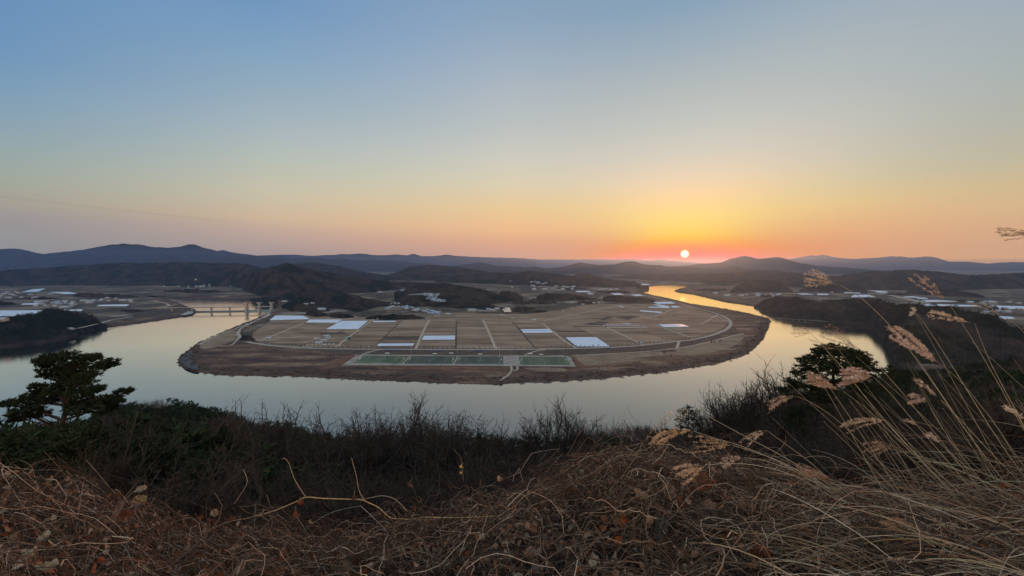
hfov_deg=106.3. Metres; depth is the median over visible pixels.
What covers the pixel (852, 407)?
bare tree
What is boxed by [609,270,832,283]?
hills
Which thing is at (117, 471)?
bare tree
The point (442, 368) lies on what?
reed flat
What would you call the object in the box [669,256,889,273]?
hills
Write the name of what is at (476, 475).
bare tree
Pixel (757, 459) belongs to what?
silvergrass stalk
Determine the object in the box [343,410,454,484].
bare tree
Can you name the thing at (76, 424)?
pine tree
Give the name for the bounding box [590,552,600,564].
dead leaf
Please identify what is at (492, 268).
hills
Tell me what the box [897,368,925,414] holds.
pine tree
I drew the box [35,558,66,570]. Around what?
dead leaf
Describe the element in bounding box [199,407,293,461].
bare tree
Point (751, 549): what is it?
dead leaf
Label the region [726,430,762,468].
bare tree
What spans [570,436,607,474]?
bare tree
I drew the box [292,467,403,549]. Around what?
bare tree
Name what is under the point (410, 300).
hill wood
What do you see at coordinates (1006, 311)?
farm shed
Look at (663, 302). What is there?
greenhouse
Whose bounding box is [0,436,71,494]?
pine tree
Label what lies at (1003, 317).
greenhouse
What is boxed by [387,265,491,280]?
hills
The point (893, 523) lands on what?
silvergrass stalk
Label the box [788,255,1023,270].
hills
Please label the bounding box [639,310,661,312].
greenhouse
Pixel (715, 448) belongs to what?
bare tree
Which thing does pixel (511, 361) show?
gravel apron
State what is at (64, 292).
greenhouse
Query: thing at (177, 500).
pine tree
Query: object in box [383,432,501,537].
bare tree
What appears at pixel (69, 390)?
pine tree
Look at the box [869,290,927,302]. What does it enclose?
road
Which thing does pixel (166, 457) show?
pine tree
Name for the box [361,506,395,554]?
vine stem
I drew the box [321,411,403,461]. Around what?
bare tree
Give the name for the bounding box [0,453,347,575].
dry grass
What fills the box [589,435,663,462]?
bare tree
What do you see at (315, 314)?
grove
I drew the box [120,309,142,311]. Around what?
grove
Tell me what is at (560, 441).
bare tree
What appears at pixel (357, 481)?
vine stem
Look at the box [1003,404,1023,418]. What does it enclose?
silvergrass stalk
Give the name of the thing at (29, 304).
greenhouse
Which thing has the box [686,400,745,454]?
bare tree
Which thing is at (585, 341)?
greenhouse
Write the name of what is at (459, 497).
bare tree
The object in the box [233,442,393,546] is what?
bare tree
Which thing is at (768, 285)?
wooded hill
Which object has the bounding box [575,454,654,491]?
vine stem
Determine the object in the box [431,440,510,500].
bare tree
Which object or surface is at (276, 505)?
bare tree
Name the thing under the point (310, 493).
bare tree
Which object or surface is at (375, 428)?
bare tree
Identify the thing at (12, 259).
hills
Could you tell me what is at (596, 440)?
bare tree
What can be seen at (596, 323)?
ploughed plot
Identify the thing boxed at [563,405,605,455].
bare tree
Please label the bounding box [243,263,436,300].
wooded hill
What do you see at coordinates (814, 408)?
pine tree
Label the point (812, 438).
bare tree
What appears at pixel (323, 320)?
greenhouse
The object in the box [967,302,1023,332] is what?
silvergrass stalk
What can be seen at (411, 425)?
bare tree
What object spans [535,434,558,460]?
bare tree
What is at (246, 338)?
grove
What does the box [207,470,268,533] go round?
pine tree
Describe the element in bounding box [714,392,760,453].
bare tree
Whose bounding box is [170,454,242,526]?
pine tree
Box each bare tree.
[0,438,119,505]
[4,427,145,510]
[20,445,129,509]
[28,401,212,516]
[30,427,271,545]
[95,424,325,550]
[153,442,356,548]
[162,458,309,541]
[167,397,262,454]
[168,393,269,452]
[177,439,262,540]
[182,415,306,457]
[186,398,293,457]
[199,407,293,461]
[202,400,308,462]
[220,417,321,466]
[225,400,341,486]
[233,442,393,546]
[243,421,309,460]
[243,460,328,542]
[259,416,422,497]
[261,487,323,534]
[262,416,319,466]
[266,454,354,520]
[266,465,361,536]
[269,480,346,532]
[270,408,344,479]
[276,478,321,539]
[279,425,406,481]
[280,461,403,537]
[281,417,332,468]
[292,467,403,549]
[296,425,401,466]
[299,401,428,472]
[311,406,405,489]
[315,427,398,493]
[316,414,377,479]
[319,460,440,533]
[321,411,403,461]
[321,464,418,524]
[328,407,405,446]
[331,424,420,477]
[335,394,468,473]
[336,405,406,489]
[337,389,465,475]
[338,409,484,464]
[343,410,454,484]
[344,454,431,534]
[347,452,414,502]
[355,404,391,452]
[363,465,445,534]
[365,486,427,543]
[369,419,438,487]
[373,410,439,472]
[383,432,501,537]
[398,411,500,467]
[399,415,484,493]
[399,426,466,482]
[404,420,477,490]
[406,406,465,473]
[409,418,465,466]
[412,454,525,522]
[418,416,470,469]
[419,430,519,512]
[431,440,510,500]
[444,411,504,476]
[444,464,496,507]
[453,408,501,469]
[462,428,508,471]
[466,417,515,458]
[475,442,555,497]
[480,427,518,466]
[482,412,522,464]
[484,452,540,500]
[485,455,519,497]
[494,439,552,488]
[495,460,550,498]
[501,470,557,500]
[510,393,580,466]
[512,415,550,463]
[514,446,537,474]
[517,450,558,478]
[518,416,537,450]
[528,445,565,484]
[534,396,586,465]
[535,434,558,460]
[547,418,579,451]
[547,448,571,475]
[550,443,601,481]
[554,410,608,460]
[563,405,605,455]
[563,421,593,441]
[566,434,642,482]
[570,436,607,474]
[570,439,613,468]
[578,418,612,446]
[582,422,612,449]
[589,414,622,450]
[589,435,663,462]
[596,419,620,448]
[608,430,649,455]
[610,419,653,466]
[615,439,679,467]
[636,433,684,461]
[649,436,715,461]
[654,417,689,451]
[660,435,721,468]
[661,437,728,468]
[669,432,715,472]
[672,437,758,471]
[683,420,717,449]
[684,386,760,445]
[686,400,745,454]
[691,402,739,460]
[697,381,760,448]
[700,427,748,483]
[701,384,766,440]
[706,383,789,449]
[709,406,943,502]
[711,389,775,418]
[712,374,827,456]
[713,402,847,481]
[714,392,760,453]
[715,429,780,470]
[718,429,796,486]
[719,383,786,436]
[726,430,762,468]
[728,354,836,447]
[730,377,818,435]
[730,428,844,498]
[731,432,831,494]
[738,380,759,402]
[744,368,837,457]
[746,404,857,492]
[748,372,813,467]
[750,371,800,407]
[752,380,856,429]
[760,424,841,469]
[769,372,829,423]
[773,356,829,429]
[779,433,823,472]
[780,420,846,471]
[791,419,852,494]
[797,410,986,502]
[799,424,978,511]
[801,405,861,450]
[807,428,880,486]
[824,391,932,496]
[825,375,1023,496]
[839,398,903,439]
[845,402,994,511]
[849,402,940,464]
[858,389,1023,506]
[868,372,1023,505]
[877,388,999,482]
[890,355,1023,502]
[910,392,1018,483]
[916,379,1023,489]
[927,404,1005,493]
[936,407,1022,453]
[938,391,982,477]
[957,380,1021,454]
[965,404,1023,482]
[966,384,1021,436]
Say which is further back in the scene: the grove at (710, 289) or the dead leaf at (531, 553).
the grove at (710, 289)
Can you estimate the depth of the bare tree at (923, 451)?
20.66 m
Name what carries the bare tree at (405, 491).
on the hillside
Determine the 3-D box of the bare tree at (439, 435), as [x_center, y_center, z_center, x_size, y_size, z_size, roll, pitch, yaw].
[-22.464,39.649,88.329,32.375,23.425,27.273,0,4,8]
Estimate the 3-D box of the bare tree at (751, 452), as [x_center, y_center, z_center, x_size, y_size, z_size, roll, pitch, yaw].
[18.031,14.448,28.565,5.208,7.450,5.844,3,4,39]
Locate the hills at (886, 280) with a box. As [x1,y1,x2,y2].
[774,270,1023,289]
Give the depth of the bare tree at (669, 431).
73.96 m
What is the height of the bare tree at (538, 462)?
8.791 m
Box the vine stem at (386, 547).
[309,527,485,574]
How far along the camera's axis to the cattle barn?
1155.53 m
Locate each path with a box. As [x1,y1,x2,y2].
[198,313,268,344]
[499,366,512,380]
[572,333,743,355]
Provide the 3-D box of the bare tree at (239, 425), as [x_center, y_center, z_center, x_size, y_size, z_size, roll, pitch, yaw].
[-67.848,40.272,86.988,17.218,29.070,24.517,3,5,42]
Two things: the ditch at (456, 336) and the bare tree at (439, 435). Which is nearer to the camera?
the bare tree at (439, 435)
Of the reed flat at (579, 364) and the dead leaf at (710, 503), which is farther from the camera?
the reed flat at (579, 364)
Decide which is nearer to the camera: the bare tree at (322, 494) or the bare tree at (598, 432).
the bare tree at (322, 494)
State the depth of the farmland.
1121.03 m
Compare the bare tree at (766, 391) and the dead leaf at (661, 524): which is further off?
the bare tree at (766, 391)
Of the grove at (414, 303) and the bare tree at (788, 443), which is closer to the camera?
the bare tree at (788, 443)
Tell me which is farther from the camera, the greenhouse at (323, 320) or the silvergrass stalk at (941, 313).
the greenhouse at (323, 320)
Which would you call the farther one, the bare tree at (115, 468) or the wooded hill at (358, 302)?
the wooded hill at (358, 302)
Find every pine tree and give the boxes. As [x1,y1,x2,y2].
[0,348,136,429]
[0,426,62,487]
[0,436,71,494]
[7,420,117,499]
[11,422,115,504]
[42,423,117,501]
[99,432,200,530]
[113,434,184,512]
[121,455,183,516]
[162,458,217,518]
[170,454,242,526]
[197,461,251,528]
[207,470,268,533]
[242,467,268,518]
[244,469,280,522]
[265,467,294,526]
[265,473,310,521]
[571,445,595,462]
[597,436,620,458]
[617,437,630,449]
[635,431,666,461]
[674,404,703,449]
[774,342,884,464]
[775,405,820,460]
[799,390,830,444]
[840,411,886,473]
[847,382,893,436]
[880,364,904,421]
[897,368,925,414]
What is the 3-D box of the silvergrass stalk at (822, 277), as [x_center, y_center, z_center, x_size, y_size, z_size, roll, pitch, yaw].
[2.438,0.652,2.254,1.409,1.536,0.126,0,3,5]
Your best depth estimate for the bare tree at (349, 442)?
103.75 m
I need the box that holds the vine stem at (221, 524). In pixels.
[163,509,265,537]
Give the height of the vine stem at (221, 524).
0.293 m
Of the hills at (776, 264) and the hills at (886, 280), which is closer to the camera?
the hills at (886, 280)
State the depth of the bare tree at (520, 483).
25.50 m
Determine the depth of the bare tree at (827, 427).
52.76 m
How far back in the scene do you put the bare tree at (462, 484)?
45.95 m
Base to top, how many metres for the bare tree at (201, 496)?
5.449 m
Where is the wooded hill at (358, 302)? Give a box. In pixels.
[282,291,375,311]
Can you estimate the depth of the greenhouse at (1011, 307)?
1644.93 m
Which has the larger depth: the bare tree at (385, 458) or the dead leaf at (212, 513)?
the bare tree at (385, 458)
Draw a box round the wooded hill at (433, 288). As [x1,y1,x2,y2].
[394,283,508,308]
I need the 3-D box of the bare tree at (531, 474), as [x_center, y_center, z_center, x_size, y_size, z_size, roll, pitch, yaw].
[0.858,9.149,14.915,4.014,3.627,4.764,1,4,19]
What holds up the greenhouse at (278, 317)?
on the ground at (748, 326)
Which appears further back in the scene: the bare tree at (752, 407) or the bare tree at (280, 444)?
the bare tree at (280, 444)
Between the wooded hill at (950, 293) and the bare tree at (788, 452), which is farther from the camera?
the wooded hill at (950, 293)
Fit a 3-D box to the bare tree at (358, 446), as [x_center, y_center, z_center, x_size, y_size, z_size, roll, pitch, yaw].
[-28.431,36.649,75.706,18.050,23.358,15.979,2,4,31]
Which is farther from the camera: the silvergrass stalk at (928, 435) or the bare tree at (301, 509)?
the bare tree at (301, 509)
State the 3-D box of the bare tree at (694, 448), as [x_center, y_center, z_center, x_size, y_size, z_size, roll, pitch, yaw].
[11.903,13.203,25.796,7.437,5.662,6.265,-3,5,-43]
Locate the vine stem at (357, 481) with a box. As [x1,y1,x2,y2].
[351,458,363,499]
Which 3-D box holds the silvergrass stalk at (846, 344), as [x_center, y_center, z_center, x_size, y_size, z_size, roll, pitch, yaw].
[2.430,0.869,2.258,1.271,1.316,0.138,0,3,6]
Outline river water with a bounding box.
[0,274,903,452]
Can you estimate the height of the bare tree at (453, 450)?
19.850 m
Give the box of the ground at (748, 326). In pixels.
[0,267,1023,410]
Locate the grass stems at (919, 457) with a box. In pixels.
[750,310,1023,548]
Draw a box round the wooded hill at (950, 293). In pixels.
[906,288,984,297]
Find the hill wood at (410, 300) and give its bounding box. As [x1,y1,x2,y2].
[283,283,584,318]
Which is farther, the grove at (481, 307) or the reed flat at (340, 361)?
the grove at (481, 307)
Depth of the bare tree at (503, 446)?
76.62 m
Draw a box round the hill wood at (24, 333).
[0,307,104,344]
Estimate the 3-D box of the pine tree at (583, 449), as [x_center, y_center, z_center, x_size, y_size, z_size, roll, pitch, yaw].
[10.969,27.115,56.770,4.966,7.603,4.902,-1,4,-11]
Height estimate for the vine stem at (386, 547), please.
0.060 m
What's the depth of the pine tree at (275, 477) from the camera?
46.75 m
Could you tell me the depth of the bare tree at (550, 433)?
73.65 m
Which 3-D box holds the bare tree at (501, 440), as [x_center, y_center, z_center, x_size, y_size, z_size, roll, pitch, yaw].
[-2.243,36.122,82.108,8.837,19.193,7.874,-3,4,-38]
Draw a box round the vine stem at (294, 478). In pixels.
[283,458,305,497]
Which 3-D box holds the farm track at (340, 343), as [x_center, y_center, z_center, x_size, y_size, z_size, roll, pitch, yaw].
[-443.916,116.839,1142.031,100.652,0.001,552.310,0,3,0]
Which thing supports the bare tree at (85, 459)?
on the hillside
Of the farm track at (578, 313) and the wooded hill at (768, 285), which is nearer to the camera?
the farm track at (578, 313)
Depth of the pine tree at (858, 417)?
44.28 m
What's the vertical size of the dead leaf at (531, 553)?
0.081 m
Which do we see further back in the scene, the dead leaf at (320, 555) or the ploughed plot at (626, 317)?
the ploughed plot at (626, 317)
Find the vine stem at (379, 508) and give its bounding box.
[256,487,592,520]
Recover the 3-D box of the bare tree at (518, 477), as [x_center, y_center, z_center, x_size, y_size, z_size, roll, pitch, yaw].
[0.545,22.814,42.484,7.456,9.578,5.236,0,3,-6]
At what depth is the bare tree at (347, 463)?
77.88 m
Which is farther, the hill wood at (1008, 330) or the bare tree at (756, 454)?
the hill wood at (1008, 330)
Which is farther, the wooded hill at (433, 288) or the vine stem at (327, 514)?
the wooded hill at (433, 288)
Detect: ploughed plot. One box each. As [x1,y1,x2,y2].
[319,332,346,334]
[384,336,422,339]
[586,321,607,324]
[615,316,637,318]
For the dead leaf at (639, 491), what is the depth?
2.42 m
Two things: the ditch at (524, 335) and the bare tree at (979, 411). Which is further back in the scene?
the ditch at (524, 335)
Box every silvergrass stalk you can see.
[647,409,874,513]
[649,428,872,524]
[673,463,839,501]
[691,435,869,521]
[721,456,832,492]
[739,430,863,512]
[768,395,937,517]
[792,324,972,513]
[796,463,912,526]
[804,269,1023,506]
[805,371,976,515]
[809,323,998,511]
[837,367,997,519]
[840,417,968,502]
[863,441,976,520]
[880,515,983,568]
[887,325,1023,466]
[903,419,1003,501]
[907,392,1005,510]
[908,307,1022,474]
[909,274,1023,429]
[913,378,1020,482]
[924,432,1017,525]
[927,310,1023,426]
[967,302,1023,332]
[997,227,1023,240]
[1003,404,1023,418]
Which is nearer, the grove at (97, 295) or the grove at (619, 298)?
the grove at (619, 298)
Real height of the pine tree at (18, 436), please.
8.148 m
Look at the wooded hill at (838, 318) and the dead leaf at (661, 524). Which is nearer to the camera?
the dead leaf at (661, 524)
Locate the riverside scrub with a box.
[179,287,770,381]
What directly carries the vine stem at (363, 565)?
attached to the vine tangle at (282, 535)
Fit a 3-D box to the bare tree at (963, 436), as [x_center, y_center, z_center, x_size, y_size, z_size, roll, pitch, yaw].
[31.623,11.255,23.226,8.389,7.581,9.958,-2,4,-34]
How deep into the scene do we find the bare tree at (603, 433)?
84.03 m
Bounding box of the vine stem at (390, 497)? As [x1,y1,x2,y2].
[358,496,406,510]
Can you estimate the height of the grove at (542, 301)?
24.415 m
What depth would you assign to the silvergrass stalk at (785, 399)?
2.26 m
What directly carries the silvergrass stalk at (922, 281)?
on the hillside
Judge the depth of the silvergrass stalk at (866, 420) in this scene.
2.25 m
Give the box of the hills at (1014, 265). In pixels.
[951,262,1023,268]
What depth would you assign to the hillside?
65.53 m
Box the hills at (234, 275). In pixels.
[0,262,262,287]
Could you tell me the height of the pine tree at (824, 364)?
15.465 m
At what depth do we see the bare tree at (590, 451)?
33.38 m
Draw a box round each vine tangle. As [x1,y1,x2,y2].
[0,429,1023,575]
[131,414,823,575]
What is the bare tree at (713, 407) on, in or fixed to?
on the hillside
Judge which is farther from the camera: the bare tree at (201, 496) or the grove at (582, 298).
the grove at (582, 298)
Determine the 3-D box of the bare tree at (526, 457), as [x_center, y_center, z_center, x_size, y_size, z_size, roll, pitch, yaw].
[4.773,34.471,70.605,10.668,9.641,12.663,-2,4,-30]
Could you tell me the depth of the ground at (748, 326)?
1408.69 m
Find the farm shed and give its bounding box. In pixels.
[1001,310,1011,312]
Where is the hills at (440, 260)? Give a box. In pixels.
[220,250,536,266]
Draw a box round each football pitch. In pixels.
[353,356,408,363]
[404,356,456,363]
[455,356,502,363]
[519,357,569,364]
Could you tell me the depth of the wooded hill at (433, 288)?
1927.24 m
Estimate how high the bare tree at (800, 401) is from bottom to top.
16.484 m
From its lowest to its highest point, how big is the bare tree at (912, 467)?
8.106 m
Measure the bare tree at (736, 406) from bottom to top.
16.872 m
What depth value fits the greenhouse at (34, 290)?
2722.39 m
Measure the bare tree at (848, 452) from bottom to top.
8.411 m
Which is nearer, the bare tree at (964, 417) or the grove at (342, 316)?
the bare tree at (964, 417)
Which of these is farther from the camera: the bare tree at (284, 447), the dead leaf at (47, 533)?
the bare tree at (284, 447)
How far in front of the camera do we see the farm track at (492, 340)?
995.48 m
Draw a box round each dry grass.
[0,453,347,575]
[200,330,235,348]
[525,367,565,371]
[575,352,675,365]
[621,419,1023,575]
[676,334,744,354]
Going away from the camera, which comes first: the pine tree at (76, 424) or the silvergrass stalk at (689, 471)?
the silvergrass stalk at (689, 471)
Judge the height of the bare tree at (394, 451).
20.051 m
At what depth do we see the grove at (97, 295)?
2183.06 m
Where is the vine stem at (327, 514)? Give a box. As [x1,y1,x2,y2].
[299,506,357,533]
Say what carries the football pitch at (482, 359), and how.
on the gravel apron
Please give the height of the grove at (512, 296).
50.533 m
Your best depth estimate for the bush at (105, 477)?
13.25 m
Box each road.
[76,317,128,328]
[236,292,731,349]
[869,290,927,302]
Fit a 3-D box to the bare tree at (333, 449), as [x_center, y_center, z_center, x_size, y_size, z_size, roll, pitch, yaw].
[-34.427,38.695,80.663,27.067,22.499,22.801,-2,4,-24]
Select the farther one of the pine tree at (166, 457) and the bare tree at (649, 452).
the bare tree at (649, 452)
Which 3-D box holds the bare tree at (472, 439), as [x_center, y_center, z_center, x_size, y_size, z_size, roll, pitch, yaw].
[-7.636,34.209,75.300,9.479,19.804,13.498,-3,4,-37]
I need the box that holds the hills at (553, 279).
[435,271,639,286]
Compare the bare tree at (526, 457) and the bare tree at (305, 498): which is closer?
the bare tree at (305, 498)
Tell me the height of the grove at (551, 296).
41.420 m
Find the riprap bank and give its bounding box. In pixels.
[180,350,198,369]
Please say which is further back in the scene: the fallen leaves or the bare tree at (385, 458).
the bare tree at (385, 458)
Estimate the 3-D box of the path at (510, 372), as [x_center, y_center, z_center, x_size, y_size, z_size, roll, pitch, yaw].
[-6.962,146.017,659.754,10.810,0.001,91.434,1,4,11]
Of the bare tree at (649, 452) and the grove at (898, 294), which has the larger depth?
the grove at (898, 294)
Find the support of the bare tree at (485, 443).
on the hillside
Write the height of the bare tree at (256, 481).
5.879 m
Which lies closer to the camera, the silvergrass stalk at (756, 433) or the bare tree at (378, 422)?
the silvergrass stalk at (756, 433)
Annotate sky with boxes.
[0,0,1023,262]
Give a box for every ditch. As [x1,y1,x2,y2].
[252,330,300,330]
[377,321,400,343]
[455,321,456,348]
[512,321,536,348]
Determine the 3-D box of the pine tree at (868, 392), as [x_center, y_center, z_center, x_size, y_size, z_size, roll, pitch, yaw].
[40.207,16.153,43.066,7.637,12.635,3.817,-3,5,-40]
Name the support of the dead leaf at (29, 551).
on the vine tangle at (952, 533)
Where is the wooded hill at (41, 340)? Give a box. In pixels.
[0,309,106,347]
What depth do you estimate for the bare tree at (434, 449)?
71.16 m
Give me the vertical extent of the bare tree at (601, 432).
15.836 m
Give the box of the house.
[0,317,9,321]
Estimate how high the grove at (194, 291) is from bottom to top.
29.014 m
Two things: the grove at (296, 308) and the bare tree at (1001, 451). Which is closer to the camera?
the bare tree at (1001, 451)
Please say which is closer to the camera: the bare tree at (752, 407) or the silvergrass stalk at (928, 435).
the silvergrass stalk at (928, 435)
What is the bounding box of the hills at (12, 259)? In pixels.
[0,243,485,271]
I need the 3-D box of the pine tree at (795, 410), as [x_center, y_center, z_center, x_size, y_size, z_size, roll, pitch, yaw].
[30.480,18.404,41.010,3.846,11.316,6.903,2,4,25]
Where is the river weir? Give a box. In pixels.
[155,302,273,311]
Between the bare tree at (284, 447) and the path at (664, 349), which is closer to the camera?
the bare tree at (284, 447)
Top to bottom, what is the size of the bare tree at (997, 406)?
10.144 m
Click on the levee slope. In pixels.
(585, 351)
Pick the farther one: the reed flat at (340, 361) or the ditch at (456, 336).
the ditch at (456, 336)
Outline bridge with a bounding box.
[774,318,832,321]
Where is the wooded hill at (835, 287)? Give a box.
[799,282,866,293]
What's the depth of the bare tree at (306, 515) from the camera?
26.05 m
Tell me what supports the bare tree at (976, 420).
on the hillside
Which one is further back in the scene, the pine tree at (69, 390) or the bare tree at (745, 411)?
the bare tree at (745, 411)
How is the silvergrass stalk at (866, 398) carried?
on the hillside
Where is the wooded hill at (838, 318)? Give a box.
[754,296,1023,369]
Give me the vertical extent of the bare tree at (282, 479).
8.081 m
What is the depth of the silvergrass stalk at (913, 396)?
2.25 m
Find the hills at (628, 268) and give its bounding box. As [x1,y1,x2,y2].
[538,261,757,274]
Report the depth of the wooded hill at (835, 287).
2640.86 m
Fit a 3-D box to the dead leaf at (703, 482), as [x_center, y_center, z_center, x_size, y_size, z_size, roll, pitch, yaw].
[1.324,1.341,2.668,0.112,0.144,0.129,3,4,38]
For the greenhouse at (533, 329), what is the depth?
1083.18 m
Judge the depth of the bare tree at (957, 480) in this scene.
32.71 m
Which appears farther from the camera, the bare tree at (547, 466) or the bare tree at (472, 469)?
the bare tree at (472, 469)
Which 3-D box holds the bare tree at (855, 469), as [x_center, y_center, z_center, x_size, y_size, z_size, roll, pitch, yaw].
[16.262,8.749,17.804,5.503,6.706,6.216,-1,4,-17]
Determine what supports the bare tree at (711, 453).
on the hillside
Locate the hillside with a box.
[0,358,1023,575]
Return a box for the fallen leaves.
[0,454,1023,575]
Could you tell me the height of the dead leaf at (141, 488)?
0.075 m
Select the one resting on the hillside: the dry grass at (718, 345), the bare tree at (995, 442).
the bare tree at (995, 442)
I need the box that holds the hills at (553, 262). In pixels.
[439,255,706,266]
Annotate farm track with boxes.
[260,323,302,340]
[336,319,373,346]
[414,320,429,348]
[482,320,496,348]
[542,323,576,347]
[544,305,615,320]
[604,326,642,344]
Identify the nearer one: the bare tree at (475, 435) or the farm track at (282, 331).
the bare tree at (475, 435)
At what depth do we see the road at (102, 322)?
1192.14 m
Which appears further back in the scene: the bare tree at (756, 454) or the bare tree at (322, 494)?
the bare tree at (322, 494)
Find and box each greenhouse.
[0,310,42,315]
[21,303,38,304]
[22,288,45,292]
[51,292,76,293]
[97,304,128,306]
[270,315,309,320]
[306,319,341,322]
[327,321,367,329]
[373,321,395,322]
[377,343,413,346]
[422,335,454,340]
[520,329,549,330]
[522,330,552,333]
[566,337,608,346]
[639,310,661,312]
[653,302,674,303]
[658,324,688,327]
[852,295,874,296]
[922,300,956,301]
[923,304,949,305]
[945,304,978,306]
[996,306,1023,309]
[998,316,1014,318]
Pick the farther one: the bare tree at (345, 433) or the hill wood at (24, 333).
the hill wood at (24, 333)
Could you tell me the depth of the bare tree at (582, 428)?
102.38 m
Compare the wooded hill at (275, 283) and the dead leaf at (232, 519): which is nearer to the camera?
the dead leaf at (232, 519)
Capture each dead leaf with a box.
[21,546,37,559]
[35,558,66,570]
[36,530,50,540]
[112,509,134,521]
[132,492,146,503]
[134,483,146,491]
[210,509,218,516]
[227,516,236,522]
[297,500,303,504]
[315,550,324,558]
[519,546,541,560]
[533,565,542,574]
[566,485,577,493]
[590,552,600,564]
[614,536,622,544]
[619,513,632,531]
[633,487,651,502]
[655,516,669,537]
[662,478,676,500]
[668,496,685,508]
[695,472,712,491]
[699,498,715,508]
[732,496,742,511]
[748,534,772,559]
[795,522,812,537]
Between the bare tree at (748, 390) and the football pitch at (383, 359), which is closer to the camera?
the bare tree at (748, 390)
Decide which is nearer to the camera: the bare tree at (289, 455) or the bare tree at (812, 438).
the bare tree at (812, 438)
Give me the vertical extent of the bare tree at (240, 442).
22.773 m
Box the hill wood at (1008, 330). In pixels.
[757,296,1023,367]
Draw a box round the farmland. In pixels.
[253,304,728,348]
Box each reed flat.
[320,354,357,369]
[375,366,509,369]
[574,357,643,367]
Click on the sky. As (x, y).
(696, 131)
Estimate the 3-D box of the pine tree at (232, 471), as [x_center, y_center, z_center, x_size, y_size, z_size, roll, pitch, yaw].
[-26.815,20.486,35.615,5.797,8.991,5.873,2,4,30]
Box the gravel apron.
[343,354,575,366]
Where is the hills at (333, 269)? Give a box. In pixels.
[263,262,388,280]
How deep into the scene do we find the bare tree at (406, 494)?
45.22 m
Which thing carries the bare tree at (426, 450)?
on the hillside
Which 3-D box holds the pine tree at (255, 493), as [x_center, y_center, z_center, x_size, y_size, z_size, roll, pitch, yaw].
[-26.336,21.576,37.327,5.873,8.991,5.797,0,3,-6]
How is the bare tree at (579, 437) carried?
on the hillside
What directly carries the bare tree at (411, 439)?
on the hillside
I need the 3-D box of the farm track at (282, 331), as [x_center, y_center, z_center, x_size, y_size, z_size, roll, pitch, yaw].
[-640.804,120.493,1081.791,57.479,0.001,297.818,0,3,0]
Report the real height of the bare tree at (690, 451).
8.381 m
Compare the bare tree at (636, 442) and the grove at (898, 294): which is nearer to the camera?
the bare tree at (636, 442)
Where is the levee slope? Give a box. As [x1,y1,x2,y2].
[320,327,736,354]
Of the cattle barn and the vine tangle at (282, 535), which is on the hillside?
the vine tangle at (282, 535)
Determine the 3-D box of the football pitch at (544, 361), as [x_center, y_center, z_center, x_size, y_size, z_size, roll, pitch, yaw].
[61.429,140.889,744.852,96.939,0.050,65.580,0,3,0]
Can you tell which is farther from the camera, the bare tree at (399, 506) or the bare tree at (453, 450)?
the bare tree at (453, 450)
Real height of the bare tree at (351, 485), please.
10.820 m
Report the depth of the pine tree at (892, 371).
50.23 m
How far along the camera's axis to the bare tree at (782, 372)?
67.06 m
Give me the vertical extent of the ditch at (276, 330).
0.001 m
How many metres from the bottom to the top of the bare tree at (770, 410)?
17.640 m
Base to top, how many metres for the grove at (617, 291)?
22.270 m
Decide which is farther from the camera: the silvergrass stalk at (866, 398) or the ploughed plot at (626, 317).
the ploughed plot at (626, 317)
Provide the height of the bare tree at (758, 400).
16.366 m
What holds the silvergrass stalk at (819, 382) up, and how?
on the hillside
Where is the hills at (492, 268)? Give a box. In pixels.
[453,262,570,273]
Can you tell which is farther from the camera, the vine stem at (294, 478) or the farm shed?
the farm shed
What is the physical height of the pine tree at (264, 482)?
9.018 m
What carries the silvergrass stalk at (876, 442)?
on the vine tangle at (952, 533)
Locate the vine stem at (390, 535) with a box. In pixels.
[356,511,406,562]
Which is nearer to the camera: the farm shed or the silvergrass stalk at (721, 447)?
the silvergrass stalk at (721, 447)
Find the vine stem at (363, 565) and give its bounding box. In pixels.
[271,551,452,572]
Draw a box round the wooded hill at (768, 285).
[730,279,792,292]
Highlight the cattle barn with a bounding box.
[605,323,647,327]
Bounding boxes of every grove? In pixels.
[0,301,14,305]
[17,297,62,299]
[73,292,139,297]
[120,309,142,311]
[164,289,229,292]
[239,335,254,340]
[289,304,329,311]
[306,311,327,316]
[330,313,353,318]
[365,314,424,319]
[369,299,390,306]
[390,300,439,306]
[468,304,502,309]
[499,291,522,300]
[512,300,529,303]
[512,306,534,309]
[512,309,545,312]
[529,299,556,303]
[536,293,582,300]
[556,287,585,289]
[574,301,596,303]
[575,297,599,300]
[596,290,630,292]
[603,295,654,302]
[635,285,648,288]
[694,288,726,290]
[886,293,909,295]
[955,299,982,301]
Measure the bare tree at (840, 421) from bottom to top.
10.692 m
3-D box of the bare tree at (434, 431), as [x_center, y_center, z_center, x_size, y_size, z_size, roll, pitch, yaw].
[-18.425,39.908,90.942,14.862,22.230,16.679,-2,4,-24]
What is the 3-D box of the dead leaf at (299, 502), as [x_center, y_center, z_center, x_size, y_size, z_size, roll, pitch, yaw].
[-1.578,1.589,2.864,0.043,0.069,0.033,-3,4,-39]

